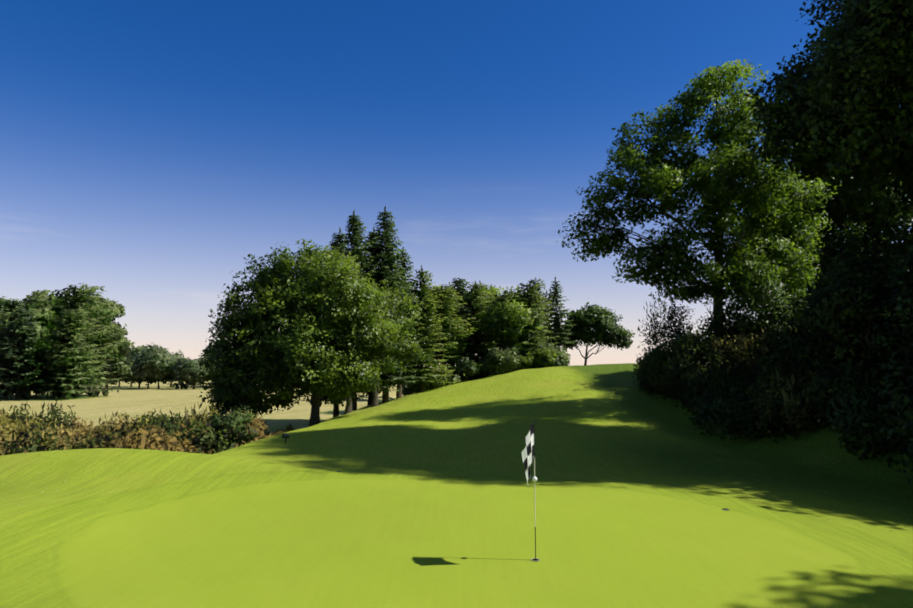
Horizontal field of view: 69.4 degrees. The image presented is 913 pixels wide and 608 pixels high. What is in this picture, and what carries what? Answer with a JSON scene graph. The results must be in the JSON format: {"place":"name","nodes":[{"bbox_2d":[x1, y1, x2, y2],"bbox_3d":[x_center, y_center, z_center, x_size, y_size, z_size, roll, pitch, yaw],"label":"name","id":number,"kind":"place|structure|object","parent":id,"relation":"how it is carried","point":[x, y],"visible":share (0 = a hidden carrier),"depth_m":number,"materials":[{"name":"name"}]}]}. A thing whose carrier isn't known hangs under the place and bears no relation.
{"place":"outdoors","nodes":[
{"label":"outdoors","id":0,"kind":"place"},
{"bbox_2d":[0,0,910,365],"label":"sky","id":1,"kind":"structure","parent":0,"point":[148,148],"materials":[{"name":"blue"}]},
{"bbox_2d":[0,363,912,607],"bbox_3d":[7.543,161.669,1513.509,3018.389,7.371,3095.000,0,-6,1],"label":"ground","id":2,"kind":"structure","parent":0,"point":[439,509],"depth_m":13.48,"materials":[{"name":"green plant"}]},
{"bbox_2d":[0,423,21,449],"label":"bush","id":3,"kind":"object","parent":2,"relation":"on","point":[4,435],"visible":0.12,"depth_m":31.54,"materials":[{"name":"brown plant"}]},
{"bbox_2d":[1,402,33,423],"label":"bush","id":4,"kind":"object","parent":2,"relation":"on","point":[21,410],"visible":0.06,"depth_m":44.13,"materials":[{"name":"green plant"}]},
{"bbox_2d":[0,409,42,443],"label":"bush","id":5,"kind":"object","parent":2,"relation":"on","point":[5,421],"visible":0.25,"depth_m":35.85,"materials":[{"name":"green plant"}]},
{"bbox_2d":[0,298,49,397],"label":"conifer tree","id":6,"kind":"object","parent":2,"relation":"on","point":[12,305],"visible":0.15,"depth_m":111.67,"materials":[{"name":"green plant"}]},
{"bbox_2d":[0,306,50,400],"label":"conifer tree","id":7,"kind":"object","parent":2,"relation":"on","point":[16,375],"visible":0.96,"depth_m":103.22,"materials":[{"name":"green plant"}]},
{"bbox_2d":[0,407,51,438],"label":"bush","id":8,"kind":"object","parent":2,"relation":"on","point":[22,423],"visible":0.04,"depth_m":37.19,"materials":[{"name":"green plant"}]},
{"bbox_2d":[0,425,63,455],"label":"bush","id":9,"kind":"object","parent":2,"relation":"on","point":[34,445],"visible":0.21,"depth_m":30.40,"materials":[{"name":"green plant"}]},
{"bbox_2d":[0,289,67,398],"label":"deciduous tree","id":10,"kind":"object","parent":2,"relation":"on","point":[40,302],"visible":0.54,"depth_m":107.17,"materials":[{"name":"green plant"}]},
{"bbox_2d":[0,417,73,451],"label":"bush","id":11,"kind":"object","parent":2,"relation":"on","point":[51,438],"visible":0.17,"depth_m":32.77,"materials":[{"name":"brown plant"}]},
{"bbox_2d":[19,398,78,442],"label":"bush","id":12,"kind":"object","parent":2,"relation":"on","point":[52,413],"visible":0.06,"depth_m":42.54,"materials":[{"name":"green plant"}]},
{"bbox_2d":[33,415,79,442],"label":"bush","id":13,"kind":"object","parent":2,"relation":"on","point":[60,427],"visible":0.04,"depth_m":41.51,"materials":[{"name":"brown plant"}]},
{"bbox_2d":[34,298,92,396],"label":"conifer tree","id":14,"kind":"object","parent":2,"relation":"on","point":[44,376],"depth_m":111.92,"materials":[{"name":"green plant"}]},
{"bbox_2d":[55,424,94,449],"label":"bush","id":15,"kind":"object","parent":2,"relation":"on","point":[74,436],"visible":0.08,"depth_m":39.03,"materials":[{"name":"brown plant"}]},
{"bbox_2d":[43,309,109,399],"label":"conifer tree","id":16,"kind":"object","parent":2,"relation":"on","point":[71,327],"visible":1,"depth_m":103.32,"materials":[{"name":"green plant"}]},
{"bbox_2d":[57,412,95,435],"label":"bush","id":17,"kind":"object","parent":2,"relation":"on","point":[85,426],"visible":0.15,"depth_m":44.70,"materials":[{"name":"green plant"}]},
{"bbox_2d":[29,283,130,397],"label":"conifer tree","id":18,"kind":"object","parent":2,"relation":"on","point":[88,302],"visible":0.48,"depth_m":109.78,"materials":[{"name":"green plant"}]},
{"bbox_2d":[69,296,132,396],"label":"tree","id":19,"kind":"object","parent":2,"relation":"on","point":[111,307],"visible":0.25,"depth_m":114.72,"materials":[{"name":"green plant"}]},
{"bbox_2d":[75,426,137,448],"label":"bush","id":20,"kind":"object","parent":2,"relation":"on","point":[82,445],"visible":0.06,"depth_m":33.70,"materials":[{"name":"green plant"}]},
{"bbox_2d":[90,373,128,384],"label":"tree","id":21,"kind":"object","parent":2,"relation":"on","point":[118,376],"visible":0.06,"depth_m":166.19,"materials":[{"name":"green plant"}]},
{"bbox_2d":[90,411,134,434],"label":"bush","id":22,"kind":"object","parent":2,"relation":"on","point":[120,423],"visible":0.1,"depth_m":44.67,"materials":[{"name":"green plant"}]},
{"bbox_2d":[93,328,134,395],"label":"tree","id":23,"kind":"object","parent":2,"relation":"on","point":[120,368],"visible":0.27,"depth_m":116.64,"materials":[{"name":"green plant"}]},
{"bbox_2d":[95,410,164,447],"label":"bush","id":24,"kind":"object","parent":2,"relation":"on","point":[125,427],"visible":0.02,"depth_m":32.72,"materials":[{"name":"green plant"}]},
{"bbox_2d":[57,422,211,453],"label":"bush","id":25,"kind":"object","parent":2,"relation":"on","point":[144,441],"visible":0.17,"depth_m":22.54,"materials":[{"name":"brown plant"}]},
{"bbox_2d":[120,345,149,387],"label":"tree","id":26,"kind":"object","parent":2,"relation":"on","point":[137,349],"visible":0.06,"depth_m":175.97,"materials":[{"name":"green plant"}]},
{"bbox_2d":[125,413,159,439],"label":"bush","id":27,"kind":"object","parent":2,"relation":"on","point":[144,421],"visible":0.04,"depth_m":35.94,"materials":[{"name":"green plant"}]},
{"bbox_2d":[123,343,180,388],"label":"tree","id":28,"kind":"object","parent":2,"relation":"on","point":[151,366],"visible":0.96,"depth_m":164.43,"materials":[{"name":"green plant"}]},
{"bbox_2d":[118,408,185,435],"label":"bush","id":29,"kind":"object","parent":2,"relation":"on","point":[167,418],"visible":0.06,"depth_m":37.54,"materials":[{"name":"green plant"}]},
{"bbox_2d":[122,415,204,449],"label":"bush","id":30,"kind":"object","parent":2,"relation":"on","point":[169,424],"visible":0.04,"depth_m":32.99,"materials":[{"name":"brown plant"}]},
{"bbox_2d":[167,358,198,388],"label":"tree","id":31,"kind":"object","parent":2,"relation":"on","point":[182,385],"visible":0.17,"depth_m":165.68,"materials":[{"name":"green plant"}]},
{"bbox_2d":[170,357,215,388],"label":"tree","id":32,"kind":"object","parent":2,"relation":"on","point":[187,371],"visible":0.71,"depth_m":162.73,"materials":[{"name":"green plant"}]},
{"bbox_2d":[171,401,217,432],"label":"bush","id":33,"kind":"object","parent":2,"relation":"on","point":[194,414],"visible":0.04,"depth_m":43.22,"materials":[{"name":"green plant"}]},
{"bbox_2d":[168,418,235,453],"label":"bush","id":34,"kind":"object","parent":2,"relation":"on","point":[206,440],"visible":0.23,"depth_m":29.70,"materials":[{"name":"green plant"}]},
{"bbox_2d":[120,424,293,453],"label":"grass","id":35,"kind":"structure","parent":2,"relation":"on","point":[287,429],"depth_m":43.97,"materials":[{"name":"green plant"}]},
{"bbox_2d":[201,405,258,449],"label":"ditch shrub","id":36,"kind":"object","parent":2,"relation":"on","point":[237,422],"visible":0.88,"depth_m":33.09,"materials":[{"name":"green plant"}]},
{"bbox_2d":[201,414,273,446],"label":"bush","id":37,"kind":"object","parent":2,"relation":"on","point":[259,429],"visible":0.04,"depth_m":40.63,"materials":[{"name":"brown plant"}]},
{"bbox_2d":[240,410,269,437],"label":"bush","id":38,"kind":"object","parent":2,"relation":"on","point":[260,420],"visible":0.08,"depth_m":43.90,"materials":[{"name":"green plant"}]},
{"bbox_2d":[193,238,406,426],"bbox_3d":[-11.592,2.283,49.684,15.651,14.352,11.525,0,-6,1],"label":"tree","id":39,"kind":"object","parent":2,"relation":"on","point":[329,289],"visible":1,"depth_m":47.35,"materials":[{"name":"green plant"}]},
{"bbox_2d":[294,227,370,416],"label":"spruce tree","id":40,"kind":"object","parent":2,"relation":"on","point":[337,243],"visible":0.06,"depth_m":65.44,"materials":[{"name":"green plant"}]},
{"bbox_2d":[296,290,403,414],"bbox_3d":[-9.570,3.360,56.111,10.705,12.350,8.773,5,-8,-37],"label":"tree","id":41,"kind":"object","parent":2,"relation":"on","point":[348,408],"visible":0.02,"depth_m":55.00,"materials":[{"name":"green plant"}]},
{"bbox_2d":[337,210,403,410],"bbox_3d":[-8.831,0.658,63.315,7.910,19.701,7.883,0,-6,1],"label":"spruce tree","id":42,"kind":"object","parent":2,"relation":"on","point":[353,224],"visible":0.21,"depth_m":63.03,"materials":[{"name":"green plant"}]},
{"bbox_2d":[363,226,404,405],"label":"spruce tree","id":43,"kind":"object","parent":2,"relation":"on","point":[371,239],"depth_m":68.47,"materials":[{"name":"green plant"}]},
{"bbox_2d":[354,279,431,406],"bbox_3d":[-6.834,3.405,56.500,9.270,11.409,9.354,0,-6,1],"label":"tree","id":44,"kind":"object","parent":2,"relation":"on","point":[403,319],"visible":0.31,"depth_m":56.78,"materials":[{"name":"green plant"}]},
{"bbox_2d":[361,205,427,403],"bbox_3d":[-6.743,-0.053,63.767,8.292,19.635,8.728,0,-6,1],"label":"spruce tree","id":45,"kind":"object","parent":2,"relation":"on","point":[387,259],"visible":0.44,"depth_m":63.83,"materials":[{"name":"green plant"}]},
{"bbox_2d":[392,247,431,398],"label":"spruce tree","id":46,"kind":"object","parent":2,"relation":"on","point":[399,386],"visible":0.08,"depth_m":70.03,"materials":[{"name":"green plant"}]},
{"bbox_2d":[406,364,448,392],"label":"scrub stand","id":47,"kind":"object","parent":2,"relation":"on","point":[434,385],"visible":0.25,"depth_m":72.01,"materials":[{"name":"green plant"}]},
{"bbox_2d":[401,265,457,392],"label":"spruce tree","id":48,"kind":"object","parent":2,"relation":"on","point":[421,324],"visible":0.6,"depth_m":65.03,"materials":[{"name":"green plant"}]},
{"bbox_2d":[418,284,480,373],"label":"pine tree","id":49,"kind":"object","parent":2,"relation":"on","point":[449,324],"visible":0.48,"depth_m":79.64,"materials":[{"name":"green plant"}]},
{"bbox_2d":[441,372,461,385],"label":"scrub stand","id":50,"kind":"object","parent":2,"relation":"on","point":[453,377],"visible":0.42,"depth_m":74.11,"materials":[{"name":"green plant"}]},
{"bbox_2d":[451,278,479,364],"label":"pine tree","id":51,"kind":"object","parent":2,"relation":"on","point":[459,284],"visible":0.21,"depth_m":107.55,"materials":[{"name":"green plant"}]},
{"bbox_2d":[455,357,483,381],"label":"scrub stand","id":52,"kind":"object","parent":2,"relation":"on","point":[470,365],"visible":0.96,"depth_m":75.32,"materials":[{"name":"green plant"}]},
{"bbox_2d":[449,281,492,362],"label":"pine tree","id":53,"kind":"object","parent":2,"relation":"on","point":[471,304],"visible":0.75,"depth_m":83.59,"materials":[{"name":"green plant"}]},
{"bbox_2d":[459,281,500,358],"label":"pine tree","id":54,"kind":"object","parent":2,"relation":"on","point":[466,339],"visible":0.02,"depth_m":89.93,"materials":[{"name":"green plant"}]},
{"bbox_2d":[465,284,503,342],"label":"tree","id":55,"kind":"object","parent":2,"relation":"on","point":[492,290],"visible":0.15,"depth_m":90.75,"materials":[{"name":"green plant"}]},
{"bbox_2d":[482,347,519,375],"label":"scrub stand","id":56,"kind":"object","parent":2,"relation":"on","point":[496,360],"visible":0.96,"depth_m":70.79,"materials":[{"name":"green plant"}]},
{"bbox_2d":[470,292,537,357],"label":"pine tree","id":57,"kind":"object","parent":2,"relation":"on","point":[517,344],"visible":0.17,"depth_m":80.76,"materials":[{"name":"green plant"}]},
{"bbox_2d":[476,299,533,372],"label":"round tree","id":58,"kind":"object","parent":2,"relation":"on","point":[512,319],"visible":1,"depth_m":77.06,"materials":[{"name":"green plant"}]},
{"bbox_2d":[491,285,544,352],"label":"pine tree","id":59,"kind":"object","parent":2,"relation":"on","point":[510,293],"visible":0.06,"depth_m":83.27,"materials":[{"name":"green plant"}]},
{"bbox_2d":[509,352,541,371],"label":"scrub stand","id":60,"kind":"object","parent":2,"relation":"on","point":[528,362],"visible":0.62,"depth_m":72.41,"materials":[{"name":"green plant"}]},
{"bbox_2d":[510,280,558,355],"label":"pine tree","id":61,"kind":"object","parent":2,"relation":"on","point":[530,298],"visible":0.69,"depth_m":80.74,"materials":[{"name":"green plant"}]},
{"bbox_2d":[532,421,536,559],"bbox_3d":[1.218,2.944,10.258,0.084,2.250,0.082,0,-6,1],"label":"flagstick","id":62,"kind":"object","parent":2,"relation":"on","point":[534,479],"visible":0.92,"depth_m":10.25,"materials":[{"name":"beige metal"}]},
{"bbox_2d":[522,423,533,485],"bbox_3d":[1.114,2.317,10.126,0.056,0.950,0.420,-4,-7,32],"label":"flag","id":63,"kind":"object","parent":62,"relation":"attached to","point":[527,453],"visible":1,"depth_m":10.15,"materials":[{"name":"fabric"}]},
{"bbox_2d":[528,277,555,348],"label":"pine tree","id":64,"kind":"object","parent":2,"relation":"on","point":[538,289],"visible":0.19,"depth_m":107.23,"materials":[{"name":"green plant"}]},
{"bbox_2d":[530,347,569,367],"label":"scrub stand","id":65,"kind":"object","parent":2,"relation":"on","point":[545,354],"visible":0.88,"depth_m":71.67,"materials":[{"name":"green plant"}]},
{"bbox_2d":[539,342,568,367],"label":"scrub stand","id":66,"kind":"object","parent":2,"relation":"on","point":[561,363],"visible":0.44,"depth_m":72.04,"materials":[{"name":"green plant"}]},
{"bbox_2d":[542,289,570,364],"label":"pine tree","id":67,"kind":"object","parent":2,"relation":"on","point":[546,300],"visible":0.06,"depth_m":109.41,"materials":[{"name":"green plant"}]},
{"bbox_2d":[540,276,577,348],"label":"slim tree","id":68,"kind":"object","parent":2,"relation":"on","point":[556,324],"visible":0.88,"depth_m":89.56,"materials":[{"name":"green plant"}]},
{"bbox_2d":[548,302,634,364],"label":"lone tree","id":69,"kind":"object","parent":2,"relation":"on","point":[594,325],"visible":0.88,"depth_m":93.16,"materials":[{"name":"green plant"}]},
{"bbox_2d":[632,352,666,395],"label":"bush","id":70,"kind":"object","parent":2,"relation":"on","point":[643,385],"depth_m":44.37,"materials":[{"name":"green plant"}]},
{"bbox_2d":[636,294,693,357],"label":"bush","id":71,"kind":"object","parent":2,"relation":"on","point":[673,320],"depth_m":48.83,"materials":[{"name":"green plant"}]},
{"bbox_2d":[640,329,700,398],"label":"bush","id":72,"kind":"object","parent":2,"relation":"on","point":[656,353],"depth_m":40.80,"materials":[{"name":"green plant"}]},
{"bbox_2d":[653,342,695,398],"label":"bush","id":73,"kind":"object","parent":2,"relation":"on","point":[671,360],"depth_m":40.22,"materials":[{"name":"green plant"}]},
{"bbox_2d":[661,334,710,374],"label":"bush","id":74,"kind":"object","parent":2,"relation":"on","point":[689,341],"depth_m":42.32,"materials":[{"name":"green plant"}]},
{"bbox_2d":[657,341,716,407],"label":"bush","id":75,"kind":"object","parent":2,"relation":"on","point":[673,385],"depth_m":35.93,"materials":[{"name":"green plant"}]},
{"bbox_2d":[675,323,712,368],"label":"bush","id":76,"kind":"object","parent":2,"relation":"on","point":[683,336],"depth_m":43.21,"materials":[{"name":"green plant"}]},
{"bbox_2d":[558,59,841,338],"bbox_3d":[14.935,-5.002,39.981,16.303,19.985,11.318,2,-6,-20],"label":"oak tree","id":77,"kind":"object","parent":2,"relation":"on","point":[723,192],"visible":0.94,"depth_m":39.12,"materials":[{"name":"green plant"}]},
{"bbox_2d":[675,355,733,414],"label":"bush","id":78,"kind":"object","parent":2,"relation":"on","point":[714,365],"depth_m":34.23,"materials":[{"name":"green plant"}]},
{"bbox_2d":[677,355,759,422],"bbox_3d":[12.758,4.256,32.149,3.870,3.530,3.435,0,-6,1],"label":"bush","id":79,"kind":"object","parent":2,"relation":"on","point":[699,383],"depth_m":31.94,"materials":[{"name":"green plant"}]},
{"bbox_2d":[694,303,758,363],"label":"bush","id":80,"kind":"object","parent":2,"relation":"on","point":[710,327],"depth_m":37.30,"materials":[{"name":"green plant"}]},
{"bbox_2d":[688,378,772,435],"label":"bush","id":81,"kind":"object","parent":2,"relation":"on","point":[715,402],"depth_m":29.70,"materials":[{"name":"green plant"}]},
{"bbox_2d":[702,331,758,379],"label":"bush","id":82,"kind":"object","parent":2,"relation":"on","point":[714,347],"depth_m":34.97,"materials":[{"name":"green plant"}]},
{"bbox_2d":[711,369,757,400],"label":"bush","id":83,"kind":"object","parent":2,"relation":"on","point":[746,381],"depth_m":31.07,"materials":[{"name":"green plant"}]},
{"bbox_2d":[701,378,795,440],"bbox_3d":[12.884,4.411,27.604,5.114,2.649,3.766,4,-7,-33],"label":"bush","id":84,"kind":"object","parent":2,"relation":"on","point":[743,425],"depth_m":26.76,"materials":[{"name":"green plant"}]},
{"bbox_2d":[707,253,796,369],"bbox_3d":[16.601,0.437,36.326,4.586,6.823,4.187,1,-6,-13],"label":"bush","id":85,"kind":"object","parent":2,"relation":"on","point":[734,308],"depth_m":35.95,"materials":[{"name":"green plant"}]},
{"bbox_2d":[725,328,781,379],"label":"bush","id":86,"kind":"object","parent":2,"relation":"on","point":[748,355],"depth_m":32.92,"materials":[{"name":"green plant"}]},
{"bbox_2d":[738,320,797,355],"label":"bush","id":87,"kind":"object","parent":2,"relation":"on","point":[766,328],"depth_m":34.80,"materials":[{"name":"green plant"}]},
{"bbox_2d":[748,338,803,382],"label":"bush","id":88,"kind":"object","parent":2,"relation":"on","point":[754,371],"depth_m":31.31,"materials":[{"name":"green plant"}]},
{"bbox_2d":[750,331,803,365],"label":"bush","id":89,"kind":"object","parent":2,"relation":"on","point":[778,344],"depth_m":32.12,"materials":[{"name":"green plant"}]},
{"bbox_2d":[754,348,807,395],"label":"bush","id":90,"kind":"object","parent":2,"relation":"on","point":[764,367],"depth_m":28.36,"materials":[{"name":"green plant"}]},
{"bbox_2d":[757,288,810,334],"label":"bank shrub","id":91,"kind":"object","parent":2,"relation":"on","point":[792,301],"visible":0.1,"depth_m":36.17,"materials":[{"name":"green plant"}]},
{"bbox_2d":[745,353,835,443],"bbox_3d":[13.024,3.654,25.426,3.645,3.555,4.292,0,-6,1],"label":"bush","id":92,"kind":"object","parent":2,"relation":"on","point":[785,395],"depth_m":24.91,"materials":[{"name":"green plant"}]},
{"bbox_2d":[766,311,825,362],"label":"bush","id":93,"kind":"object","parent":2,"relation":"on","point":[784,332],"depth_m":32.10,"materials":[{"name":"green plant"}]},
{"bbox_2d":[770,378,832,435],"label":"bush","id":94,"kind":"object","parent":2,"relation":"on","point":[809,404],"depth_m":24.26,"materials":[{"name":"green plant"}]},
{"bbox_2d":[710,165,912,312],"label":"tree","id":95,"kind":"object","parent":2,"relation":"on","point":[833,242],"visible":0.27,"depth_m":44.30,"materials":[{"name":"green plant"}]},
{"bbox_2d":[774,328,861,392],"bbox_3d":[14.574,2.352,26.216,2.938,3.135,3.613,0,-6,1],"label":"bush","id":96,"kind":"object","parent":2,"relation":"on","point":[815,356],"depth_m":26.28,"materials":[{"name":"green plant"}]},
{"bbox_2d":[741,0,912,239],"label":"tree","id":97,"kind":"object","parent":2,"relation":"on","point":[811,161],"visible":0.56,"depth_m":29.75,"materials":[{"name":"green plant"}]},
{"bbox_2d":[774,0,912,212],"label":"tree","id":98,"kind":"object","parent":2,"relation":"on","point":[889,41],"visible":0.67,"depth_m":25.62,"materials":[{"name":"green plant"}]},
{"bbox_2d":[790,241,900,332],"bbox_3d":[17.612,0.067,28.601,5.137,5.509,4.720,3,-7,-26],"label":"bush","id":99,"kind":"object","parent":2,"relation":"on","point":[866,265],"depth_m":28.00,"materials":[{"name":"green plant"}]},
{"bbox_2d":[798,345,910,432],"bbox_3d":[13.610,2.879,22.241,3.202,2.940,3.527,4,-7,-35],"label":"bush","id":100,"kind":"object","parent":2,"relation":"on","point":[852,376],"depth_m":22.16,"materials":[{"name":"green plant"}]},
{"bbox_2d":[804,224,912,303],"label":"bank shrub","id":101,"kind":"object","parent":2,"relation":"on","point":[893,253],"visible":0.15,"depth_m":29.58,"materials":[{"name":"green plant"}]},
{"bbox_2d":[818,369,902,462],"bbox_3d":[12.569,3.465,20.019,3.133,2.951,3.201,0,-6,1],"label":"bush","id":102,"kind":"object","parent":2,"relation":"on","point":[853,428],"depth_m":19.68,"materials":[{"name":"green plant"}]},
{"bbox_2d":[819,271,912,391],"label":"bush","id":103,"kind":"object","parent":2,"relation":"on","point":[864,360],"depth_m":23.54,"materials":[{"name":"green plant"}]},
{"bbox_2d":[844,350,912,456],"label":"bush","id":104,"kind":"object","parent":2,"relation":"on","point":[889,417],"depth_m":19.10,"materials":[{"name":"green plant"}]},
{"bbox_2d":[870,308,912,390],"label":"bush","id":105,"kind":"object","parent":2,"relation":"on","point":[893,342],"depth_m":21.95,"materials":[{"name":"green plant"}]},
{"bbox_2d":[871,250,912,328],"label":"bush","id":106,"kind":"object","parent":2,"relation":"on","point":[905,274],"depth_m":23.37,"materials":[{"name":"green plant"}]},
{"bbox_2d":[877,343,912,439],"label":"bush","id":107,"kind":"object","parent":2,"relation":"on","point":[901,367],"depth_m":16.93,"materials":[{"name":"green plant"}]},
{"bbox_2d":[880,395,912,483],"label":"bush","id":108,"kind":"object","parent":2,"relation":"on","point":[908,455],"depth_m":15.90,"materials":[{"name":"green plant"}]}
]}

